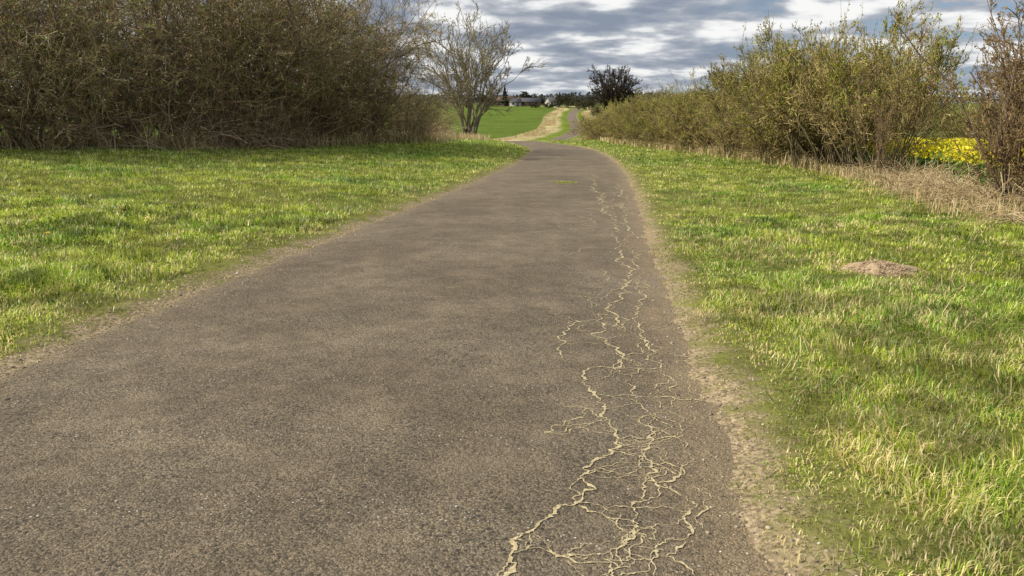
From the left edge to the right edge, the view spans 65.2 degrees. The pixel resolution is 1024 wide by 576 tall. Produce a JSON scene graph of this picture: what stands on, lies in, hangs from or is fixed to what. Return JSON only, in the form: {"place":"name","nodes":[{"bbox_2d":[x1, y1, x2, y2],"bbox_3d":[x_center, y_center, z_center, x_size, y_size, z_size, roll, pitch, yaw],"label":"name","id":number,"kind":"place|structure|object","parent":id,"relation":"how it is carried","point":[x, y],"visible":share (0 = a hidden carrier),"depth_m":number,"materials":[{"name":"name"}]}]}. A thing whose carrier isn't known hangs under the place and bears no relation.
{"place":"outdoors","nodes":[
{"label":"outdoors","id":0,"kind":"place"},
{"bbox_2d":[0,107,774,575],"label":"road","id":1,"kind":"structure","parent":0,"point":[386,397],"depth_m":3.69,"materials":[{"name":"grey asphalt"}]},
{"bbox_2d":[552,180,576,183],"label":"grass tuft","id":2,"kind":"object","parent":1,"relation":"on","point":[568,181],"visible":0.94,"depth_m":19.44,"materials":[{"name":"plant"}]},
{"bbox_2d":[0,164,913,575],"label":"edge gravel","id":3,"kind":"structure","parent":0,"point":[634,386],"depth_m":4.59,"materials":[{"name":"stone"}]},
{"bbox_2d":[0,101,1023,575],"bbox_3d":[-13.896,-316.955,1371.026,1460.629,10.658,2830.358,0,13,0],"label":"ground","id":4,"kind":"structure","parent":0,"point":[528,119],"depth_m":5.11,"materials":[{"name":"green plant"}]},
{"bbox_2d":[0,16,11,91],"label":"thicket bush","id":5,"kind":"object","parent":4,"relation":"on","point":[3,70],"visible":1,"depth_m":19.78,"materials":[{"name":"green plant"}]},
{"bbox_2d":[0,0,92,134],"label":"thicket bush","id":6,"kind":"object","parent":4,"relation":"on","point":[57,41],"visible":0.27,"depth_m":23.22,"materials":[{"name":"brown plant"}]},
{"bbox_2d":[0,0,106,101],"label":"thicket bush","id":7,"kind":"object","parent":4,"relation":"on","point":[36,33],"visible":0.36,"depth_m":23.15,"materials":[{"name":"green plant"}]},
{"bbox_2d":[0,0,156,150],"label":"thicket bush","id":8,"kind":"object","parent":4,"relation":"on","point":[15,74],"visible":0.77,"depth_m":22.64,"materials":[{"name":"brown plant"}]},
{"bbox_2d":[0,0,209,148],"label":"thicket bush","id":9,"kind":"object","parent":4,"relation":"on","point":[121,98],"visible":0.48,"depth_m":25.17,"materials":[{"name":"brown plant"}]},
{"bbox_2d":[0,0,210,144],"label":"thicket bush","id":10,"kind":"object","parent":4,"relation":"on","point":[83,42],"visible":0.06,"depth_m":28.23,"materials":[{"name":"brown plant"}]},
{"bbox_2d":[1,0,280,147],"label":"thicket bush","id":11,"kind":"object","parent":4,"relation":"on","point":[174,24],"visible":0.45,"depth_m":27.22,"materials":[{"name":"brown plant"}]},
{"bbox_2d":[2,0,280,141],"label":"thicket bush","id":12,"kind":"object","parent":4,"relation":"on","point":[170,4],"visible":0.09,"depth_m":30.00,"materials":[{"name":"brown plant"}]},
{"bbox_2d":[2,0,367,149],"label":"thicket bush","id":13,"kind":"object","parent":4,"relation":"on","point":[231,64],"visible":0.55,"depth_m":29.60,"materials":[{"name":"brown plant"}]},
{"bbox_2d":[97,0,349,140],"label":"thicket bush","id":14,"kind":"object","parent":4,"relation":"on","point":[268,32],"visible":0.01,"depth_m":36.45,"materials":[{"name":"brown plant"}]},
{"bbox_2d":[0,124,461,151],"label":"dry grass","id":15,"kind":"structure","parent":4,"relation":"on","point":[334,140],"depth_m":28.18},
{"bbox_2d":[94,0,374,144],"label":"thicket bush","id":16,"kind":"object","parent":4,"relation":"on","point":[206,21],"visible":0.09,"depth_m":32.59,"materials":[{"name":"brown plant"}]},
{"bbox_2d":[0,48,478,152],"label":"dead bramble","id":17,"kind":"object","parent":4,"relation":"on","point":[223,144],"visible":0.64,"depth_m":27.40,"materials":[{"name":"brown plant"}]},
{"bbox_2d":[119,0,359,141],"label":"thicket bush","id":18,"kind":"object","parent":4,"relation":"on","point":[328,67],"visible":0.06,"depth_m":33.01,"materials":[{"name":"brown plant"}]},
{"bbox_2d":[97,0,387,145],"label":"thicket bush","id":19,"kind":"object","parent":4,"relation":"on","point":[285,22],"visible":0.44,"depth_m":31.72,"materials":[{"name":"brown plant"}]},
{"bbox_2d":[147,1,385,135],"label":"thicket bush","id":20,"kind":"object","parent":4,"relation":"on","point":[316,39],"visible":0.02,"depth_m":39.26,"materials":[{"name":"brown plant"}]},
{"bbox_2d":[92,0,447,146],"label":"thicket bush","id":21,"kind":"object","parent":4,"relation":"on","point":[339,104],"visible":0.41,"depth_m":36.63,"materials":[{"name":"brown plant"}]},
{"bbox_2d":[189,0,398,138],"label":"thicket bush","id":22,"kind":"object","parent":4,"relation":"on","point":[361,29],"visible":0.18,"depth_m":37.89,"materials":[{"name":"brown plant"}]},
{"bbox_2d":[289,0,399,136],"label":"thicket bush","id":23,"kind":"object","parent":4,"relation":"on","point":[346,62],"visible":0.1,"depth_m":39.02,"materials":[{"name":"brown plant"}]},
{"bbox_2d":[287,0,450,142],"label":"thicket bush","id":24,"kind":"object","parent":4,"relation":"on","point":[399,83],"visible":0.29,"depth_m":42.47,"materials":[{"name":"brown plant"}]},
{"bbox_2d":[347,30,419,135],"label":"thicket bush","id":25,"kind":"object","parent":4,"relation":"on","point":[393,108],"visible":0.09,"depth_m":45.66,"materials":[{"name":"brown plant"}]},
{"bbox_2d":[302,0,471,142],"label":"thicket bush","id":26,"kind":"object","parent":4,"relation":"on","point":[395,62],"visible":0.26,"depth_m":44.31,"materials":[{"name":"brown plant"}]},
{"bbox_2d":[354,61,457,138],"bbox_3d":[-7.140,-11.341,49.423,7.400,6.006,7.891,-11,17,-40],"label":"thicket bush","id":27,"kind":"object","parent":4,"relation":"on","point":[412,113],"visible":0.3,"depth_m":49.40,"materials":[{"name":"brown plant"}]},
{"bbox_2d":[386,80,465,140],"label":"thicket bush","id":28,"kind":"object","parent":4,"relation":"on","point":[418,111],"visible":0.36,"depth_m":51.65,"materials":[{"name":"brown plant"}]},
{"bbox_2d":[362,131,490,139],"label":"reed grass","id":29,"kind":"structure","parent":4,"relation":"on","point":[474,137],"depth_m":80.23,"materials":[{"name":"beige plant"}]},
{"bbox_2d":[396,93,461,130],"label":"scrub bush","id":30,"kind":"object","parent":4,"relation":"on","point":[444,117],"visible":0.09,"depth_m":82.54,"materials":[{"name":"brown plant"}]},
{"bbox_2d":[427,109,466,133],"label":"scrub bush","id":31,"kind":"object","parent":4,"relation":"on","point":[448,123],"visible":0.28,"depth_m":78.40,"materials":[{"name":"brown plant"}]},
{"bbox_2d":[409,0,549,136],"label":"bare tree","id":32,"kind":"object","parent":4,"relation":"on","point":[468,99],"visible":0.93,"depth_m":89.20,"materials":[{"name":"brown plant"}]},
{"bbox_2d":[0,137,985,216],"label":"distant verge grass","id":33,"kind":"structure","parent":4,"relation":"on","point":[92,164],"depth_m":18.84,"materials":[{"name":"green plant"}]},
{"bbox_2d":[500,86,508,105],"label":"conifer","id":34,"kind":"object","parent":4,"relation":"on","point":[505,103],"visible":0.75,"depth_m":427.24,"materials":[{"name":"green plant"}]},
{"bbox_2d":[497,94,515,105],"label":"tiled house","id":35,"kind":"structure","parent":4,"relation":"on","point":[512,96],"depth_m":432.49,"materials":[{"name":"brick"}]},
{"bbox_2d":[24,91,1002,103],"bbox_3d":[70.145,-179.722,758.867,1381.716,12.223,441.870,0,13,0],"label":"distant woods","id":36,"kind":"object","parent":4,"relation":"on","point":[542,96],"visible":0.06,"depth_m":623.30,"materials":[{"name":"green plant"}]},
{"bbox_2d":[508,97,521,105],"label":"pale cottage","id":37,"kind":"structure","parent":4,"relation":"on","point":[516,102],"depth_m":426.63,"materials":[{"name":"paint"}]},
{"bbox_2d":[516,91,536,97],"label":"distant tree","id":38,"kind":"object","parent":4,"relation":"on","point":[524,94],"visible":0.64,"depth_m":465.32,"materials":[{"name":"green plant"}]},
{"bbox_2d":[521,98,540,105],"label":"long barn","id":39,"kind":"structure","parent":4,"relation":"on","point":[527,101],"depth_m":435.36,"materials":[{"name":"brick"}]},
{"bbox_2d":[530,103,539,107],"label":"distant tree","id":40,"kind":"object","parent":4,"relation":"on","point":[534,105],"visible":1,"depth_m":404.01,"materials":[{"name":"green plant"}]},
{"bbox_2d":[491,109,594,140],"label":"verge dry grass","id":41,"kind":"structure","parent":4,"relation":"on","point":[547,121],"depth_m":210.46,"materials":[{"name":"beige plant"}]},
{"bbox_2d":[544,103,553,107],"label":"distant tree","id":42,"kind":"object","parent":4,"relation":"on","point":[550,105],"visible":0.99,"depth_m":398.51,"materials":[{"name":"green plant"}]},
{"bbox_2d":[544,96,557,105],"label":"white house","id":43,"kind":"structure","parent":4,"relation":"on","point":[550,100],"depth_m":428.73,"materials":[{"name":"paint"}]},
{"bbox_2d":[554,93,580,107],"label":"distant tree","id":44,"kind":"object","parent":4,"relation":"on","point":[561,100],"visible":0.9,"depth_m":403.04,"materials":[{"name":"green plant"}]},
{"bbox_2d":[564,115,599,138],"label":"hedge bush","id":45,"kind":"object","parent":4,"relation":"on","point":[586,128],"visible":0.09,"depth_m":102.12,"materials":[{"name":"green plant"}]},
{"bbox_2d":[567,119,597,139],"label":"hedge bush","id":46,"kind":"object","parent":4,"relation":"on","point":[583,132],"visible":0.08,"depth_m":106.29,"materials":[{"name":"green plant"}]},
{"bbox_2d":[569,97,599,109],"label":"distant tree","id":47,"kind":"object","parent":4,"relation":"on","point":[583,104],"visible":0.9,"depth_m":368.08,"materials":[{"name":"green plant"}]},
{"bbox_2d":[570,112,606,139],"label":"hedge bush","id":48,"kind":"object","parent":4,"relation":"on","point":[596,134],"visible":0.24,"depth_m":97.21,"materials":[{"name":"green plant"}]},
{"bbox_2d":[587,108,608,137],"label":"hedge bush","id":49,"kind":"object","parent":4,"relation":"on","point":[603,131],"visible":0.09,"depth_m":84.72,"materials":[{"name":"green plant"}]},
{"bbox_2d":[590,106,608,115],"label":"distant tree","id":50,"kind":"object","parent":4,"relation":"on","point":[597,109],"visible":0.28,"depth_m":291.82,"materials":[{"name":"green plant"}]},
{"bbox_2d":[591,101,621,137],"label":"hedge bush","id":51,"kind":"object","parent":4,"relation":"on","point":[603,113],"visible":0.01,"depth_m":77.40,"materials":[{"name":"green plant"}]},
{"bbox_2d":[598,103,618,139],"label":"hedge bush","id":52,"kind":"object","parent":4,"relation":"on","point":[608,121],"visible":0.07,"depth_m":71.85,"materials":[{"name":"green plant"}]},
{"bbox_2d":[603,109,621,134],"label":"hedge bush","id":53,"kind":"object","parent":4,"relation":"on","point":[611,120],"visible":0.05,"depth_m":69.72,"materials":[{"name":"green plant"}]},
{"bbox_2d":[586,64,642,110],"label":"round tree","id":54,"kind":"object","parent":4,"relation":"on","point":[607,91],"visible":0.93,"depth_m":240.41,"materials":[{"name":"black plant"}]},
{"bbox_2d":[599,93,629,140],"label":"hedge bush","id":55,"kind":"object","parent":4,"relation":"on","point":[610,121],"visible":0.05,"depth_m":66.57,"materials":[{"name":"green plant"}]},
{"bbox_2d":[601,96,632,139],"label":"hedge bush","id":56,"kind":"object","parent":4,"relation":"on","point":[618,118],"visible":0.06,"depth_m":64.78,"materials":[{"name":"green plant"}]},
{"bbox_2d":[597,101,638,141],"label":"hedge bush","id":57,"kind":"object","parent":4,"relation":"on","point":[602,119],"visible":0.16,"depth_m":68.14,"materials":[{"name":"green plant"}]},
{"bbox_2d":[609,104,639,139],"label":"hedge bush","id":58,"kind":"object","parent":4,"relation":"on","point":[623,122],"visible":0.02,"depth_m":61.06,"materials":[{"name":"green plant"}]},
{"bbox_2d":[596,97,653,138],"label":"hedge bush","id":59,"kind":"object","parent":4,"relation":"on","point":[615,120],"visible":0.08,"depth_m":63.13,"materials":[{"name":"green plant"}]},
{"bbox_2d":[613,95,649,138],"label":"hedge bush","id":60,"kind":"object","parent":4,"relation":"on","point":[616,112],"visible":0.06,"depth_m":58.08,"materials":[{"name":"green plant"}]},
{"bbox_2d":[612,87,679,143],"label":"hedge bush","id":61,"kind":"object","parent":4,"relation":"on","point":[634,107],"visible":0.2,"depth_m":56.67,"materials":[{"name":"green plant"}]},
{"bbox_2d":[622,83,684,142],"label":"hedge bush","id":62,"kind":"object","parent":4,"relation":"on","point":[642,109],"visible":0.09,"depth_m":54.54,"materials":[{"name":"green plant"}]},
{"bbox_2d":[621,82,700,145],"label":"hedge bush","id":63,"kind":"object","parent":4,"relation":"on","point":[642,120],"visible":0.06,"depth_m":54.03,"materials":[{"name":"green plant"}]},
{"bbox_2d":[625,89,721,144],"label":"hedge bush","id":64,"kind":"object","parent":4,"relation":"on","point":[647,120],"visible":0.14,"depth_m":51.78,"materials":[{"name":"green plant"}]},
{"bbox_2d":[624,86,723,148],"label":"hedge bush","id":65,"kind":"object","parent":4,"relation":"on","point":[653,107],"visible":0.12,"depth_m":50.13,"materials":[{"name":"green plant"}]},
{"bbox_2d":[641,90,709,149],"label":"hedge bush","id":66,"kind":"object","parent":4,"relation":"on","point":[665,105],"visible":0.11,"depth_m":46.04,"materials":[{"name":"green plant"}]},
{"bbox_2d":[652,86,723,144],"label":"hedge bush","id":67,"kind":"object","parent":4,"relation":"on","point":[676,115],"visible":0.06,"depth_m":47.13,"materials":[{"name":"green plant"}]},
{"bbox_2d":[649,83,731,152],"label":"hedge bush","id":68,"kind":"object","parent":4,"relation":"on","point":[702,139],"visible":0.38,"depth_m":40.66,"materials":[{"name":"green plant"}]},
{"bbox_2d":[646,70,735,152],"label":"hedge bush","id":69,"kind":"object","parent":4,"relation":"on","point":[679,133],"visible":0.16,"depth_m":42.02,"materials":[{"name":"green plant"}]},
{"bbox_2d":[663,86,720,145],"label":"hedge bush","id":70,"kind":"object","parent":4,"relation":"on","point":[665,115],"visible":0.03,"depth_m":43.57,"materials":[{"name":"green plant"}]},
{"bbox_2d":[682,64,749,148],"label":"hedge bush","id":71,"kind":"object","parent":4,"relation":"on","point":[695,97],"visible":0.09,"depth_m":38.07,"materials":[{"name":"green plant"}]},
{"bbox_2d":[701,65,738,97],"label":"spreading tree","id":72,"kind":"object","parent":4,"relation":"on","point":[705,77],"visible":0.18,"depth_m":145.35,"materials":[{"name":"green plant"}]},
{"bbox_2d":[690,63,769,156],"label":"hedge bush","id":73,"kind":"object","parent":4,"relation":"on","point":[721,137],"visible":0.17,"depth_m":34.21,"materials":[{"name":"green plant"}]},
{"bbox_2d":[688,60,773,150],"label":"hedge bush","id":74,"kind":"object","parent":4,"relation":"on","point":[712,95],"visible":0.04,"depth_m":36.08,"materials":[{"name":"green plant"}]},
{"bbox_2d":[711,37,820,152],"bbox_3d":[10.851,-7.597,32.581,5.272,4.968,5.822,1,13,6],"label":"hedge bush","id":75,"kind":"object","parent":4,"relation":"on","point":[741,86],"visible":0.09,"depth_m":32.81,"materials":[{"name":"green plant"}]},
{"bbox_2d":[700,22,846,163],"bbox_3d":[10.152,-6.898,28.894,6.155,5.071,6.798,10,17,37],"label":"hedge bush","id":76,"kind":"object","parent":4,"relation":"on","point":[729,89],"visible":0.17,"depth_m":28.62,"materials":[{"name":"green plant"}]},
{"bbox_2d":[710,69,875,160],"bbox_3d":[10.706,-6.840,31.224,5.164,4.257,6.758,-2,13,-7],"label":"hedge bush","id":77,"kind":"object","parent":4,"relation":"on","point":[735,140],"visible":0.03,"depth_m":31.52,"materials":[{"name":"green plant"}]},
{"bbox_2d":[724,40,891,165],"bbox_3d":[10.925,-6.157,27.441,6.533,4.433,4.992,-7,15,-26],"label":"hedge bush","id":78,"kind":"object","parent":4,"relation":"on","point":[806,146],"visible":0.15,"depth_m":27.02,"materials":[{"name":"green plant"}]},
{"bbox_2d":[727,5,921,167],"bbox_3d":[10.172,-6.311,25.341,5.554,5.345,6.259,7,15,29],"label":"hedge bush","id":79,"kind":"object","parent":4,"relation":"on","point":[783,126],"visible":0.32,"depth_m":24.81,"materials":[{"name":"green plant"}]},
{"bbox_2d":[661,215,1023,448],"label":"long grass","id":80,"kind":"structure","parent":4,"relation":"on","point":[894,293],"depth_m":5.32,"materials":[{"name":"green plant"}]},
{"bbox_2d":[800,51,927,160],"bbox_3d":[12.672,-7.066,31.071,6.193,4.462,5.608,9,16,34],"label":"hedge bush","id":81,"kind":"object","parent":4,"relation":"on","point":[880,113],"depth_m":30.35,"materials":[{"name":"green plant"}]},
{"bbox_2d":[743,0,985,170],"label":"hedge bush","id":82,"kind":"object","parent":4,"relation":"on","point":[760,70],"visible":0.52,"depth_m":23.18,"materials":[{"name":"green plant"}]},
{"bbox_2d":[830,260,928,280],"bbox_3d":[3.350,-0.192,7.295,0.849,0.109,0.814,0,13,0],"label":"molehill","id":83,"kind":"object","parent":4,"relation":"on","point":[877,267],"visible":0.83,"depth_m":7.21,"materials":[{"name":"soil"}]},
{"bbox_2d":[782,0,978,172],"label":"hedge bush","id":84,"kind":"object","parent":4,"relation":"on","point":[915,99],"visible":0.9,"depth_m":21.11,"materials":[{"name":"green plant"}]},
{"bbox_2d":[850,67,951,176],"bbox_3d":[9.083,-3.880,19.353,1.699,2.766,2.071,-2,13,-8],"label":"bare shrub","id":85,"kind":"object","parent":4,"relation":"on","point":[882,128],"visible":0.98,"depth_m":19.16,"materials":[{"name":"red plant"}]},
{"bbox_2d":[792,152,1023,234],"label":"dead stalks","id":86,"kind":"object","parent":4,"relation":"on","point":[935,182],"visible":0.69,"depth_m":13.87,"materials":[{"name":"beige plant"}]},
{"bbox_2d":[844,137,1023,194],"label":"oilseed rape crop","id":87,"kind":"object","parent":4,"relation":"on","point":[928,154],"visible":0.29,"depth_m":21.35,"materials":[{"name":"yellow plant"}]},
{"bbox_2d":[898,106,1009,143],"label":"hedge bush","id":88,"kind":"object","parent":4,"relation":"on","point":[954,126],"visible":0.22,"depth_m":42.74,"materials":[{"name":"green plant"}]},
{"bbox_2d":[890,0,1023,202],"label":"budding shrub","id":89,"kind":"object","parent":4,"relation":"on","point":[1008,154],"visible":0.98,"depth_m":12.42,"materials":[{"name":"red plant"}]},
{"bbox_2d":[942,99,1011,138],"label":"hedge bush","id":90,"kind":"object","parent":4,"relation":"on","point":[973,118],"visible":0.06,"depth_m":45.09,"materials":[{"name":"green plant"}]},
{"bbox_2d":[949,97,1005,136],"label":"hedge bush","id":91,"kind":"object","parent":4,"relation":"on","point":[975,112],"visible":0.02,"depth_m":47.97,"materials":[{"name":"green plant"}]},
{"bbox_2d":[970,11,1023,157],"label":"budding shrub","id":92,"kind":"object","parent":4,"relation":"on","point":[994,46],"visible":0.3,"depth_m":15.61,"materials":[{"name":"red plant"}]},
{"bbox_2d":[1003,108,1023,141],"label":"budding shrub","id":93,"kind":"object","parent":4,"relation":"on","point":[1015,132],"visible":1,"depth_m":11.27,"materials":[{"name":"red plant"}]},
{"bbox_2d":[0,0,1023,102],"label":"sky","id":94,"kind":"structure","parent":0,"point":[653,38],"materials":[{"name":"grey"}]},
{"bbox_2d":[598,136,1023,237],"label":"hedge foot dry grass","id":95,"kind":"structure","parent":0,"point":[785,161],"depth_m":21.36,"materials":[{"name":"beige plant"}]}
]}

